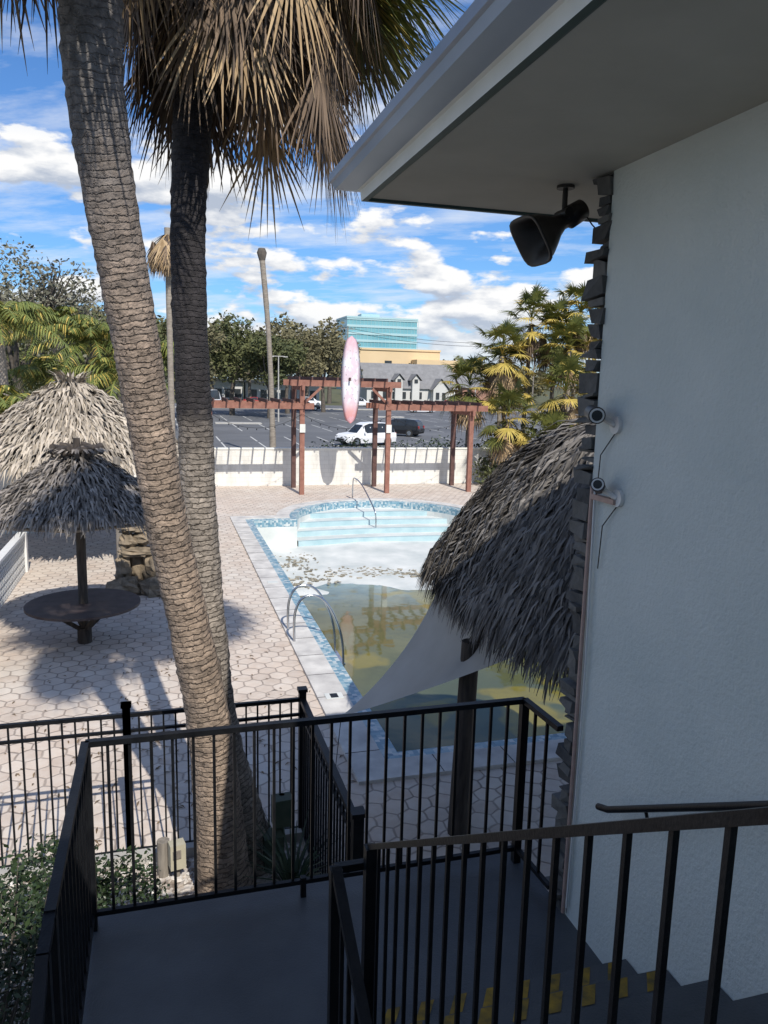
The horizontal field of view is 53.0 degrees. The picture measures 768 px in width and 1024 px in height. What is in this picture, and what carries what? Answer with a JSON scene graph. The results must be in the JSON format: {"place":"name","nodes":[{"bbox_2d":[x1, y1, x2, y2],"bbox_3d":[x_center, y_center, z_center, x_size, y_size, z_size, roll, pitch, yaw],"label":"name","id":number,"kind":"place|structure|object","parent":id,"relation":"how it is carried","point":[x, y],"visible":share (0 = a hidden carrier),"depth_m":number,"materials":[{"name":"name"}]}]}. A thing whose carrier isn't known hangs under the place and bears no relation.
{"place":"outdoors","nodes":[
{"label":"outdoors","id":0,"kind":"place"},
{"bbox_2d":[0,483,568,891],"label":"paved pool deck","id":1,"kind":"structure","parent":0,"point":[32,650],"depth_m":12.15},
{"bbox_2d":[0,532,28,607],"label":"white screen wall","id":2,"kind":"structure","parent":1,"relation":"on","point":[14,563],"depth_m":17.93,"materials":[{"name":"plastic"}]},
{"bbox_2d":[0,470,33,533],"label":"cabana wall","id":3,"kind":"structure","parent":1,"relation":"on","point":[5,482],"depth_m":23.82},
{"bbox_2d":[0,438,145,643],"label":"thatched umbrella table","id":4,"kind":"object","parent":1,"relation":"on","point":[79,490],"visible":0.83,"depth_m":13.40,"materials":[{"name":"grey plant"}]},
{"bbox_2d":[0,370,178,557],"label":"thatched hut","id":5,"kind":"object","parent":1,"relation":"on","point":[69,407],"visible":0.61,"depth_m":19.70,"materials":[{"name":"beige plant"}]},
{"bbox_2d":[106,523,160,597],"bbox_3d":[-5.594,1.151,17.834,1.719,1.754,1.090,-1,10,-16],"label":"rock fountain","id":6,"kind":"object","parent":1,"relation":"on","point":[135,573],"visible":0.7,"depth_m":17.73,"materials":[{"name":"beige stone"}]},
{"bbox_2d":[0,842,309,1023],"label":"gravel bed","id":7,"kind":"object","parent":1,"relation":"on","point":[185,883],"visible":0.06,"depth_m":7.66,"materials":[{"name":"white gravel"}]},
{"bbox_2d":[0,839,111,1023],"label":"garden shrub","id":8,"kind":"object","parent":7,"relation":"on","point":[21,975],"visible":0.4,"depth_m":4.77,"materials":[{"name":"green plant"}]},
{"bbox_2d":[2,832,169,950],"bbox_3d":[-2.519,3.300,6.568,1.372,1.274,0.980,-1,10,-16],"label":"garden shrub","id":9,"kind":"object","parent":7,"relation":"on","point":[127,882],"visible":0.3,"depth_m":6.54,"materials":[{"name":"green plant"}]},
{"bbox_2d":[0,0,256,893],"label":"leaning palm tree","id":10,"kind":"object","parent":7,"relation":"on","point":[92,40],"visible":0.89,"depth_m":5.91,"materials":[{"name":"beige plant"}]},
{"bbox_2d":[0,828,321,882],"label":"garden kerb","id":11,"kind":"structure","parent":7,"relation":"on","point":[189,849],"depth_m":7.97,"materials":[{"name":"concrete"}]},
{"bbox_2d":[156,837,185,877],"bbox_3d":[-2.130,3.485,7.736,0.342,0.430,0.184,10,13,40],"label":"electrical box","id":12,"kind":"object","parent":7,"relation":"on","point":[165,860],"visible":0.85,"depth_m":7.71,"materials":[{"name":"beige metal"}]},
{"bbox_2d":[263,791,291,870],"bbox_3d":[-1.095,3.317,7.918,0.329,0.750,0.268,-2,10,-22],"label":"irrigation control box","id":13,"kind":"object","parent":7,"relation":"on","point":[284,809],"visible":0.57,"depth_m":7.87,"materials":[{"name":"green plastic"}]},
{"bbox_2d":[244,809,341,880],"bbox_3d":[-0.888,3.441,7.482,1.046,0.661,1.049,-1,10,-16],"label":"spiky plant","id":14,"kind":"object","parent":7,"relation":"on","point":[283,871],"visible":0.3,"depth_m":7.62,"materials":[{"name":"green plant"}]},
{"bbox_2d":[122,0,466,876],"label":"palm tree","id":15,"kind":"object","parent":7,"relation":"on","point":[264,72],"visible":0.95,"depth_m":6.68,"materials":[{"name":"brown plant"}]},
{"bbox_2d":[146,227,175,436],"bbox_3d":[-8.128,-5.365,29.416,1.752,10.500,1.772,-1,10,-16],"label":"dead fan palm tree","id":16,"kind":"object","parent":1,"relation":"on","point":[158,258],"visible":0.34,"depth_m":28.81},
{"bbox_2d":[5,533,355,856],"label":"leaf litter","id":17,"kind":"object","parent":1,"relation":"on","point":[133,732],"visible":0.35,"depth_m":10.28,"materials":[{"name":"brown plant"}]},
{"bbox_2d":[0,686,364,874],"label":"pool safety fence","id":18,"kind":"object","parent":1,"relation":"on","point":[339,803],"visible":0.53,"depth_m":7.74,"materials":[{"name":"black metal"}]},
{"bbox_2d":[212,376,487,494],"bbox_3d":[-1.922,-3.507,34.887,13.200,5.100,3.100,-1,10,-16],"label":"pergola","id":19,"kind":"object","parent":1,"relation":"on","point":[376,385],"visible":0.94,"depth_m":34.45,"materials":[{"name":"brown wood"}]},
{"bbox_2d":[341,336,360,422],"bbox_3d":[-1.436,-5.709,33.290,0.860,3.720,0.160,-1,10,-16],"label":"surfboard sign","id":20,"kind":"object","parent":19,"relation":"attached to","point":[350,392],"visible":1,"depth_m":33.23,"materials":[{"name":"white plastic"}]},
{"bbox_2d":[230,498,566,784],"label":"swimming pool","id":21,"kind":"structure","parent":1,"relation":"in","point":[288,549],"depth_m":24.38,"materials":[{"name":"stone"}]},
{"bbox_2d":[287,584,344,667],"bbox_3d":[-1.356,2.712,15.270,1.039,2.460,0.798,-1,10,-16],"label":"pool ladder","id":22,"kind":"object","parent":21,"relation":"attached to","point":[328,606],"visible":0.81,"depth_m":15.05,"materials":[{"name":"silver metal"}]},
{"bbox_2d":[352,478,376,527],"bbox_3d":[-0.851,-0.327,31.422,0.100,1.849,3.374,-2,10,-19],"label":"pool handrail","id":23,"kind":"object","parent":21,"relation":"attached to","point":[367,496],"visible":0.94,"depth_m":30.88,"materials":[{"name":"silver metal"}]},
{"bbox_2d":[300,583,572,751],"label":"pool water","id":24,"kind":"structure","parent":21,"relation":"in","point":[379,625],"depth_m":16.60,"materials":[{"name":"liquid"}]},
{"bbox_2d":[82,852,767,1023],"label":"staircase","id":25,"kind":"structure","parent":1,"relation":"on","point":[260,957],"depth_m":3.82,"materials":[{"name":"grey paint"}]},
{"bbox_2d":[29,697,767,1023],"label":"stair railing","id":26,"kind":"object","parent":25,"relation":"on","point":[72,913],"visible":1,"depth_m":2.91,"materials":[{"name":"black metal"}]},
{"bbox_2d":[415,414,595,835],"bbox_3d":[2.601,1.243,8.580,3.951,4.799,4.933,-1,10,-16],"label":"tiki hut","id":27,"kind":"object","parent":1,"relation":"on","point":[498,569],"visible":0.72,"depth_m":7.72,"materials":[{"name":"grey plant"}]},
{"bbox_2d":[333,595,509,782],"bbox_3d":[0.327,2.215,8.604,1.455,2.640,2.130,-1,10,-16],"label":"shade sail","id":28,"kind":"object","parent":27,"relation":"attached to","point":[429,656],"visible":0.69,"depth_m":8.92,"materials":[{"name":"fabric"}]},
{"bbox_2d":[508,407,578,446],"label":"fan palm tree","id":29,"kind":"object","parent":1,"relation":"on","point":[553,416],"visible":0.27,"depth_m":36.54,"materials":[{"name":"green plant"}]},
{"bbox_2d":[533,349,588,427],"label":"fan palm tree","id":30,"kind":"object","parent":1,"relation":"on","point":[572,364],"visible":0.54,"depth_m":37.12,"materials":[{"name":"green plant"}]},
{"bbox_2d":[9,378,580,412],"bbox_3d":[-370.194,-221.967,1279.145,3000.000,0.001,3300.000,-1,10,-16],"label":"ground","id":31,"kind":"structure","parent":0,"point":[337,397],"depth_m":271.98,"materials":[{"name":"green"}]},
{"bbox_2d":[0,385,30,413],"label":"feather palm tree","id":32,"kind":"object","parent":31,"relation":"on","point":[6,402],"visible":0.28,"depth_m":25.72,"materials":[{"name":"green plant"}]},
{"bbox_2d":[0,301,34,344],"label":"feather palm tree","id":33,"kind":"object","parent":31,"relation":"on","point":[12,330],"visible":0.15,"depth_m":36.03,"materials":[{"name":"green plant"}]},
{"bbox_2d":[0,301,72,396],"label":"feather palm tree","id":34,"kind":"object","parent":31,"relation":"on","point":[20,317],"visible":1,"depth_m":31.59,"materials":[{"name":"green plant"}]},
{"bbox_2d":[7,354,116,397],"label":"feather palm tree","id":35,"kind":"object","parent":31,"relation":"on","point":[38,374],"visible":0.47,"depth_m":35.20,"materials":[{"name":"green plant"}]},
{"bbox_2d":[19,316,165,379],"bbox_3d":[-13.848,-5.404,37.090,5.941,7.742,5.614,8,12,35],"label":"feather palm tree","id":36,"kind":"object","parent":31,"relation":"on","point":[96,335],"visible":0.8,"depth_m":35.85,"materials":[{"name":"green plant"}]},
{"bbox_2d":[64,357,174,401],"bbox_3d":[-12.066,-4.341,35.744,5.165,6.190,5.936,-1,10,-16],"label":"feather palm tree","id":37,"kind":"object","parent":31,"relation":"on","point":[109,375],"visible":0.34,"depth_m":34.73,"materials":[{"name":"green plant"}]},
{"bbox_2d":[213,378,318,400],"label":"shop building","id":38,"kind":"structure","parent":31,"relation":"on","point":[257,390],"depth_m":170.49,"materials":[{"name":"grey"}]},
{"bbox_2d":[19,299,599,403],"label":"distant trees","id":39,"kind":"object","parent":31,"relation":"on","point":[287,323],"visible":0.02,"depth_m":173.26,"materials":[{"name":"green plant"}]},
{"bbox_2d":[131,447,516,486],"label":"white block wall","id":40,"kind":"structure","parent":31,"relation":"on","point":[252,466],"depth_m":37.01,"materials":[{"name":"white concrete"}]},
{"bbox_2d":[336,314,418,388],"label":"glass office building","id":41,"kind":"structure","parent":31,"relation":"on","point":[400,328],"depth_m":403.68,"materials":[{"name":"teal glass"}]},
{"bbox_2d":[309,435,512,446],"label":"clipped hedge","id":42,"kind":"object","parent":31,"relation":"on","point":[423,444],"visible":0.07,"depth_m":40.05,"materials":[{"name":"green plant"}]},
{"bbox_2d":[359,347,483,371],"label":"tan commercial building","id":43,"kind":"structure","parent":31,"relation":"on","point":[395,356],"depth_m":253.33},
{"bbox_2d":[439,351,498,446],"bbox_3d":[4.436,-5.087,40.575,4.138,6.810,3.681,-1,10,-16],"label":"fan palm tree","id":44,"kind":"object","parent":31,"relation":"on","point":[461,369],"visible":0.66,"depth_m":39.80,"materials":[{"name":"green plant"}]},
{"bbox_2d":[461,319,538,428],"bbox_3d":[5.954,-5.800,39.868,4.003,8.525,4.116,-1,10,-16],"label":"fan palm tree","id":45,"kind":"object","parent":31,"relation":"on","point":[509,379],"visible":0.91,"depth_m":39.19,"materials":[{"name":"green plant"}]},
{"bbox_2d":[466,376,540,467],"bbox_3d":[6.261,-3.935,37.907,4.064,5.536,3.884,-1,10,-16],"label":"fan palm tree","id":46,"kind":"object","parent":31,"relation":"on","point":[499,442],"visible":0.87,"depth_m":37.22,"materials":[{"name":"green plant"}]},
{"bbox_2d":[470,342,540,425],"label":"fan palm tree","id":47,"kind":"object","parent":31,"relation":"on","point":[496,354],"visible":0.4,"depth_m":41.16,"materials":[{"name":"green plant"}]},
{"bbox_2d":[472,407,583,483],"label":"palm undergrowth","id":48,"kind":"object","parent":31,"relation":"on","point":[486,469],"visible":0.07,"depth_m":38.06,"materials":[{"name":"green plant"}]},
{"bbox_2d":[495,282,562,431],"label":"fan palm tree","id":49,"kind":"object","parent":31,"relation":"on","point":[536,296],"visible":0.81,"depth_m":40.64,"materials":[{"name":"green plant"}]},
{"bbox_2d":[522,295,588,398],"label":"fan palm tree","id":50,"kind":"object","parent":31,"relation":"on","point":[561,305],"visible":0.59,"depth_m":40.72,"materials":[{"name":"green plant"}]},
{"bbox_2d":[530,310,598,411],"bbox_3d":[9.324,-6.000,40.303,3.759,8.942,4.045,4,10,16],"label":"fan palm tree","id":51,"kind":"object","parent":31,"relation":"on","point":[576,325],"visible":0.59,"depth_m":39.44,"materials":[{"name":"green plant"}]},
{"bbox_2d":[546,281,594,409],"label":"fan palm tree","id":52,"kind":"object","parent":31,"relation":"on","point":[574,290],"visible":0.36,"depth_m":41.01,"materials":[{"name":"green plant"}]},
{"bbox_2d":[572,298,601,372],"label":"fan palm tree","id":53,"kind":"object","parent":31,"relation":"on","point":[587,307],"visible":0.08,"depth_m":42.05,"materials":[{"name":"green plant"}]},
{"bbox_2d":[565,101,767,1000],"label":"stucco walls","id":54,"kind":"structure","parent":31,"relation":"on","point":[675,708],"depth_m":3.19,"materials":[{"name":"white paint"}]},
{"bbox_2d":[329,0,606,222],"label":"gutter and fascia","id":55,"kind":"object","parent":54,"relation":"attached to","point":[481,53],"visible":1,"depth_m":2.75,"materials":[{"name":"metal"}]},
{"bbox_2d":[373,0,767,218],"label":"soffit","id":56,"kind":"structure","parent":54,"relation":"attached to","point":[608,87],"depth_m":2.77,"materials":[{"name":"paint"}]},
{"bbox_2d":[509,184,594,266],"bbox_3d":[0.867,-1.450,3.864,0.443,0.398,0.346,2,10,1],"label":"horn loudspeaker","id":57,"kind":"object","parent":56,"relation":"attached to","point":[536,238],"visible":0.98,"depth_m":3.91,"materials":[{"name":"plastic"}]},
{"bbox_2d":[561,486,595,912],"bbox_3d":[1.017,1.031,4.008,0.027,2.370,0.076,-1,10,-16],"label":"conduit pipe","id":58,"kind":"object","parent":54,"relation":"attached to","point":[588,556],"visible":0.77,"depth_m":3.99,"materials":[{"name":"white metal"}]},
{"bbox_2d":[546,173,613,910],"bbox_3d":[1.818,1.314,4.434,1.809,5.987,0.206,-1,10,-16],"label":"stone veneer","id":59,"kind":"object","parent":54,"relation":"attached to","point":[594,292],"visible":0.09,"depth_m":3.92,"materials":[{"name":"grey stone"}]},
{"bbox_2d":[590,494,615,504],"bbox_3d":[1.067,-0.062,3.730,0.030,0.025,0.200,-1,10,-16],"label":"camera bracket","id":60,"kind":"object","parent":54,"relation":"attached to","point":[603,499],"visible":1,"depth_m":3.72,"materials":[{"name":"white metal"}]},
{"bbox_2d":[584,405,622,493],"bbox_3d":[1.008,-0.279,3.689,0.166,0.460,0.191,-1,10,-16],"label":"security camera","id":61,"kind":"object","parent":54,"relation":"attached to","point":[594,414],"visible":0.98,"depth_m":3.60,"materials":[{"name":"plastic"}]},
{"bbox_2d":[590,478,624,568],"bbox_3d":[1.032,0.064,3.679,0.142,0.468,0.165,-1,10,-16],"label":"security camera","id":62,"kind":"object","parent":54,"relation":"attached to","point":[597,485],"visible":0.98,"depth_m":3.62,"materials":[{"name":"plastic"}]},
{"bbox_2d":[0,0,601,386],"label":"sky","id":63,"kind":"structure","parent":0,"point":[450,271],"materials":[{"name":"blue"}]},
{"bbox_2d":[175,403,581,446],"bbox_3d":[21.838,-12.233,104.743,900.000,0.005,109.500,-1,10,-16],"label":"parking lot","id":64,"kind":"structure","parent":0,"point":[229,435],"depth_m":82.09,"materials":[{"name":"grey asphalt"}]},
{"bbox_2d":[1,281,48,393],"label":"oak tree","id":65,"kind":"object","parent":64,"relation":"on","point":[21,357],"visible":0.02,"depth_m":58.76,"materials":[{"name":"green plant"}]},
{"bbox_2d":[0,236,104,398],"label":"oak tree","id":66,"kind":"object","parent":64,"relation":"on","point":[52,301],"visible":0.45,"depth_m":46.11,"materials":[{"name":"green plant"}]},
{"bbox_2d":[5,304,100,380],"bbox_3d":[-16.929,-6.498,40.620,5.572,8.563,5.644,10,13,41],"label":"feather palm tree","id":67,"kind":"object","parent":64,"relation":"on","point":[59,312],"visible":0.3,"depth_m":39.32,"materials":[{"name":"green plant"}]},
{"bbox_2d":[11,298,108,393],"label":"oak tree","id":68,"kind":"object","parent":64,"relation":"on","point":[85,358],"visible":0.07,"depth_m":71.52,"materials":[{"name":"green plant"}]},
{"bbox_2d":[81,316,174,381],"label":"oak tree","id":69,"kind":"object","parent":64,"relation":"on","point":[162,328],"visible":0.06,"depth_m":66.63,"materials":[{"name":"green plant"}]},
{"bbox_2d":[104,340,173,377],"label":"feather palm tree","id":70,"kind":"object","parent":64,"relation":"on","point":[164,349],"visible":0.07,"depth_m":40.06,"materials":[{"name":"green plant"}]},
{"bbox_2d":[156,315,227,404],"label":"oak tree","id":71,"kind":"object","parent":64,"relation":"on","point":[211,335],"visible":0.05,"depth_m":91.42,"materials":[{"name":"green plant"}]},
{"bbox_2d":[211,390,220,399],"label":"delivery van","id":72,"kind":"object","parent":64,"relation":"on","point":[215,394],"visible":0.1,"depth_m":139.51,"materials":[{"name":"white metal"}]},
{"bbox_2d":[207,310,277,414],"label":"oak tree","id":73,"kind":"object","parent":64,"relation":"on","point":[222,359],"visible":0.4,"depth_m":99.66,"materials":[{"name":"green plant"}]},
{"bbox_2d":[257,248,275,446],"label":"dead palm trunk","id":74,"kind":"object","parent":64,"relation":"on","point":[261,253],"visible":0.88,"depth_m":46.72,"materials":[{"name":"grey wood"}]},
{"bbox_2d":[238,334,308,417],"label":"oak tree","id":75,"kind":"object","parent":64,"relation":"on","point":[256,350],"visible":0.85,"depth_m":94.67,"materials":[{"name":"green plant"}]},
{"bbox_2d":[272,356,287,421],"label":"parking lamp post","id":76,"kind":"object","parent":64,"relation":"on","point":[278,381],"visible":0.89,"depth_m":88.71,"materials":[{"name":"metal"}]},
{"bbox_2d":[262,325,328,413],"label":"oak tree","id":77,"kind":"object","parent":64,"relation":"on","point":[291,333],"visible":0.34,"depth_m":109.26,"materials":[{"name":"green plant"}]},
{"bbox_2d":[296,402,320,409],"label":"parked car","id":78,"kind":"object","parent":64,"relation":"on","point":[316,407],"visible":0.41,"depth_m":124.85,"materials":[{"name":"metal"}]},
{"bbox_2d":[298,397,320,405],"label":"parked car","id":79,"kind":"object","parent":64,"relation":"on","point":[314,401],"visible":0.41,"depth_m":145.84,"materials":[{"name":"white metal"}]},
{"bbox_2d":[294,325,362,411],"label":"oak tree","id":80,"kind":"object","parent":64,"relation":"on","point":[334,348],"visible":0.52,"depth_m":116.18,"materials":[{"name":"green plant"}]},
{"bbox_2d":[175,406,542,435],"bbox_3d":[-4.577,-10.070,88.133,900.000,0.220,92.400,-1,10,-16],"label":"concrete kerb","id":81,"kind":"structure","parent":64,"relation":"on","point":[318,409],"depth_m":106.85,"materials":[{"name":"grey concrete"}]},
{"bbox_2d":[531,365,534,410],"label":"utility pole","id":82,"kind":"object","parent":81,"relation":"on","point":[533,387],"visible":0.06,"depth_m":142.14,"materials":[{"name":"grey wood"}]},
{"bbox_2d":[227,327,512,346],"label":"power lines","id":83,"kind":"object","parent":82,"relation":"attached to","point":[401,340],"visible":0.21,"depth_m":133.93,"materials":[{"name":"black paint"}]},
{"bbox_2d":[359,398,370,405],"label":"parked car","id":84,"kind":"object","parent":64,"relation":"on","point":[362,401],"visible":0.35,"depth_m":149.40,"materials":[{"name":"white metal"}]},
{"bbox_2d":[335,422,396,445],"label":"parked suv","id":85,"kind":"object","parent":64,"relation":"on","point":[360,432],"visible":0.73,"depth_m":59.73,"materials":[{"name":"white metal"}]},
{"bbox_2d":[391,418,424,436],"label":"parked car","id":86,"kind":"object","parent":64,"relation":"on","point":[399,427],"visible":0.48,"depth_m":70.76,"materials":[{"name":"black metal"}]},
{"bbox_2d":[360,362,457,401],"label":"gable roof house","id":87,"kind":"structure","parent":0,"point":[420,382],"depth_m":174.92,"materials":[{"name":"grey"}]},
{"bbox_2d":[453,373,514,400],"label":"brown house","id":88,"kind":"structure","parent":0,"point":[459,381],"depth_m":187.87,"materials":[{"name":"grey"}]}
]}

